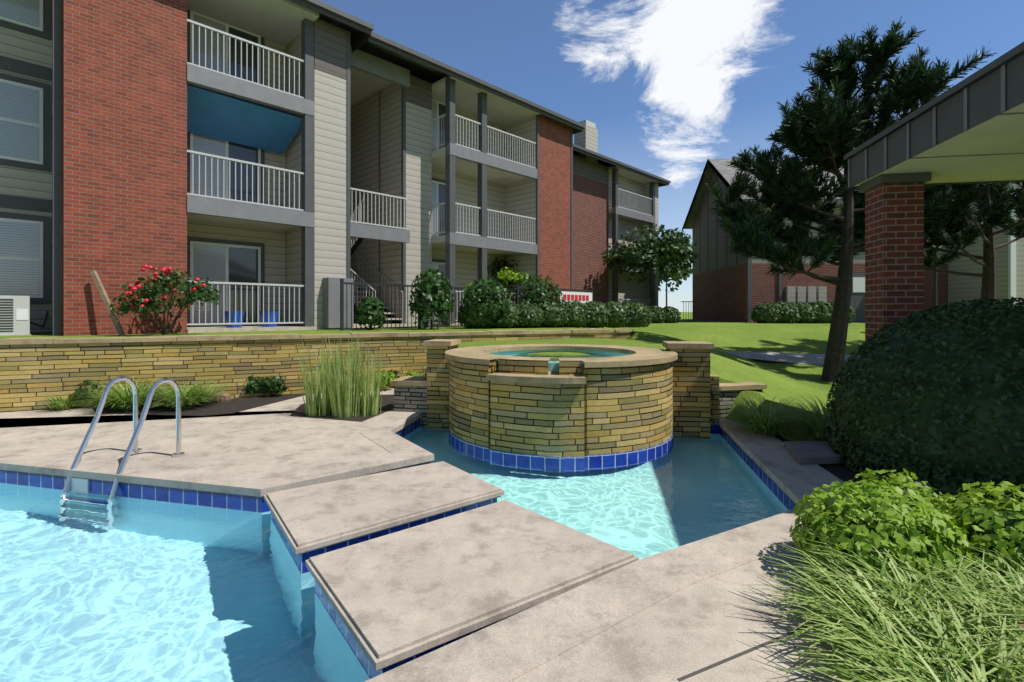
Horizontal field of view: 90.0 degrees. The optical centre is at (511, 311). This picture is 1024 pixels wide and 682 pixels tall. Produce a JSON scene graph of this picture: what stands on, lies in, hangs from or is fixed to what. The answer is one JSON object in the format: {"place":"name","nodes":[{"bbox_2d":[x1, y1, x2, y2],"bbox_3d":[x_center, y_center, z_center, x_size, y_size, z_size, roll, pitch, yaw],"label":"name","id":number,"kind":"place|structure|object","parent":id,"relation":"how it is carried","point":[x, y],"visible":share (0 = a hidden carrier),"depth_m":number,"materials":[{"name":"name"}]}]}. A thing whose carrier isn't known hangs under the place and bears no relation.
{"place":"outdoors","nodes":[
{"label":"outdoors","id":0,"kind":"place"},
{"bbox_2d":[0,312,864,440],"bbox_3d":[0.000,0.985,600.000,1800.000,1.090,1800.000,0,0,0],"label":"ground","id":1,"kind":"structure","parent":0,"point":[785,381],"depth_m":11.51,"materials":[{"name":"green plant"}]},
{"bbox_2d":[0,295,48,335],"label":"ac condenser","id":2,"kind":"object","parent":1,"relation":"on","point":[15,316],"visible":0.98,"depth_m":9.43,"materials":[{"name":"silver metal"}]},
{"bbox_2d":[90,271,124,335],"bbox_3d":[-7.502,-0.125,9.519,0.633,1.280,0.074,0,0,-1],"label":"leaning post","id":3,"kind":"object","parent":1,"relation":"on","point":[107,302],"visible":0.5,"depth_m":9.48,"materials":[{"name":"brown wood"}]},
{"bbox_2d":[0,329,632,412],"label":"retaining wall","id":4,"kind":"structure","parent":1,"relation":"on","point":[63,367],"depth_m":8.71,"materials":[{"name":"stone"}]},
{"bbox_2d":[0,0,670,335],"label":"apartment block","id":5,"kind":"structure","parent":1,"relation":"on","point":[272,165],"depth_m":12.69,"materials":[{"name":"red brick"}]},
{"bbox_2d":[109,264,563,334],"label":"terrace shrubs","id":6,"kind":"object","parent":1,"relation":"on","point":[429,292],"visible":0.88,"depth_m":12.51,"materials":[{"name":"green plant"}]},
{"bbox_2d":[0,418,795,511],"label":"pool tile border","id":7,"kind":"object","parent":1,"relation":"on","point":[168,494],"visible":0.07,"depth_m":4.71,"materials":[{"name":"blue tile"}]},
{"bbox_2d":[0,426,789,681],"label":"pool water","id":8,"kind":"structure","parent":7,"relation":"in","point":[95,587],"depth_m":3.47,"materials":[{"name":"blue liquid"}]},
{"bbox_2d":[264,461,638,677],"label":"stepping stones","id":9,"kind":"object","parent":7,"relation":"in","point":[404,565],"visible":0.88,"depth_m":3.17,"materials":[{"name":"concrete"}]},
{"bbox_2d":[390,339,766,469],"bbox_3d":[0.913,1.115,7.025,5.462,1.370,3.190,0,0,0],"label":"hot tub","id":10,"kind":"object","parent":7,"relation":"in","point":[626,405],"visible":0.94,"depth_m":5.92,"materials":[{"name":"stone"}]},
{"bbox_2d":[504,354,612,471],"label":"spa water","id":11,"kind":"structure","parent":10,"relation":"in","point":[553,424],"depth_m":5.44,"materials":[{"name":"liquid"}]},
{"bbox_2d":[0,388,857,681],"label":"pool deck","id":12,"kind":"structure","parent":1,"relation":"on","point":[698,610],"depth_m":3.04,"materials":[{"name":"concrete"}]},
{"bbox_2d":[62,376,184,498],"bbox_3d":[-3.839,1.585,5.072,0.679,1.830,0.798,0,0,15],"label":"pool ladder","id":13,"kind":"object","parent":12,"relation":"on","point":[132,447],"visible":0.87,"depth_m":5.09,"materials":[{"name":"silver metal"}]},
{"bbox_2d":[487,257,519,300],"bbox_3d":[-0.412,-0.830,19.670,1.618,2.607,2.031,0,0,-34],"label":"tree","id":14,"kind":"object","parent":1,"relation":"on","point":[493,271],"visible":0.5,"depth_m":19.20,"materials":[{"name":"green plant"}]},
{"bbox_2d":[340,279,693,330],"bbox_3d":[5.345,-0.155,21.985,27.270,1.250,4.690,0,0,-42],"label":"terrace fence","id":15,"kind":"object","parent":1,"relation":"on","point":[342,283],"visible":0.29,"depth_m":13.17,"materials":[{"name":"grey metal"}]},
{"bbox_2d":[560,291,591,303],"bbox_3d":[2.019,-0.285,15.982,0.032,0.670,1.650,0,0,44],"label":"banner sign","id":16,"kind":"object","parent":15,"relation":"attached to","point":[583,297],"visible":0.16,"depth_m":15.98,"materials":[{"name":"white paint"}]},
{"bbox_2d":[92,394,1015,589],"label":"planting beds","id":17,"kind":"object","parent":1,"relation":"on","point":[843,472],"visible":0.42,"depth_m":7.77,"materials":[{"name":"brown soil"}]},
{"bbox_2d":[28,329,1023,681],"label":"poolside plants","id":18,"kind":"object","parent":17,"relation":"on","point":[912,599],"visible":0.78,"depth_m":2.60,"materials":[{"name":"green plant"}]},
{"bbox_2d":[824,296,1023,509],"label":"hedge","id":19,"kind":"object","parent":17,"relation":"on","point":[934,399],"visible":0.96,"depth_m":4.28,"materials":[{"name":"green plant"}]},
{"bbox_2d":[457,300,653,328],"bbox_3d":[1.389,0.083,14.669,6.132,0.873,1.221,0,0,-23],"label":"terrace hedge","id":20,"kind":"object","parent":1,"relation":"on","point":[595,314],"visible":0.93,"depth_m":14.32,"materials":[{"name":"green plant"}]},
{"bbox_2d":[601,224,697,305],"bbox_3d":[6.486,-1.787,24.035,4.304,4.592,3.846,0,0,22],"label":"tree","id":21,"kind":"object","parent":1,"relation":"on","point":[664,250],"visible":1,"depth_m":23.29,"materials":[{"name":"green plant"}]},
{"bbox_2d":[647,305,680,322],"bbox_3d":[5.606,0.149,21.301,3.114,0.872,1.116,0,0,-16],"label":"hedge","id":22,"kind":"object","parent":1,"relation":"on","point":[667,314],"visible":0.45,"depth_m":21.18,"materials":[{"name":"green plant"}]},
{"bbox_2d":[664,263,670,305],"bbox_3d":[8.000,-1.065,26.500,0.420,3.070,0.409,0,0,0],"label":"lamp post","id":23,"kind":"object","parent":1,"relation":"on","point":[666,281],"visible":0.25,"depth_m":26.46,"materials":[{"name":"grey metal"}]},
{"bbox_2d":[658,259,691,292],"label":"tree","id":24,"kind":"object","parent":1,"relation":"on","point":[679,274],"visible":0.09,"depth_m":67.58,"materials":[{"name":"green plant"}]},
{"bbox_2d":[750,300,855,323],"bbox_3d":[12.016,0.057,21.195,4.196,1.112,1.389,0,0,0],"label":"hedge","id":25,"kind":"object","parent":1,"relation":"on","point":[817,311],"visible":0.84,"depth_m":20.76,"materials":[{"name":"green plant"}]},
{"bbox_2d":[705,16,996,381],"bbox_3d":[7.005,-2.082,11.191,5.666,7.171,5.145,0,0,0],"label":"pine tree","id":26,"kind":"object","parent":1,"relation":"on","point":[824,131],"visible":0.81,"depth_m":10.42,"materials":[{"name":"green plant"}]},
{"bbox_2d":[682,159,1023,322],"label":"buildings","id":27,"kind":"structure","parent":1,"relation":"on","point":[728,287],"depth_m":22.30,"materials":[{"name":"brick"}]},
{"bbox_2d":[831,182,1023,304],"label":"pine tree","id":28,"kind":"object","parent":1,"relation":"on","point":[991,205],"visible":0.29,"depth_m":12.12,"materials":[{"name":"green plant"}]},
{"bbox_2d":[844,42,1023,351],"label":"pool pavilion","id":29,"kind":"structure","parent":1,"relation":"on","point":[969,129],"depth_m":5.79,"materials":[{"name":"brick"}]},
{"bbox_2d":[927,240,942,312],"bbox_3d":[12.900,-0.803,15.600,0.420,3.070,0.409,0,0,0],"label":"lamp post","id":30,"kind":"object","parent":1,"relation":"on","point":[935,288],"visible":0.12,"depth_m":15.57,"materials":[{"name":"grey metal"}]},
{"bbox_2d":[319,0,1023,311],"label":"sky","id":31,"kind":"structure","parent":0,"point":[667,87],"materials":[{"name":"blue"}]},
{"bbox_2d":[590,328,860,364],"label":"lawn path","id":32,"kind":"structure","parent":0,"point":[801,358],"depth_m":12.74,"materials":[{"name":"concrete"}]}
]}

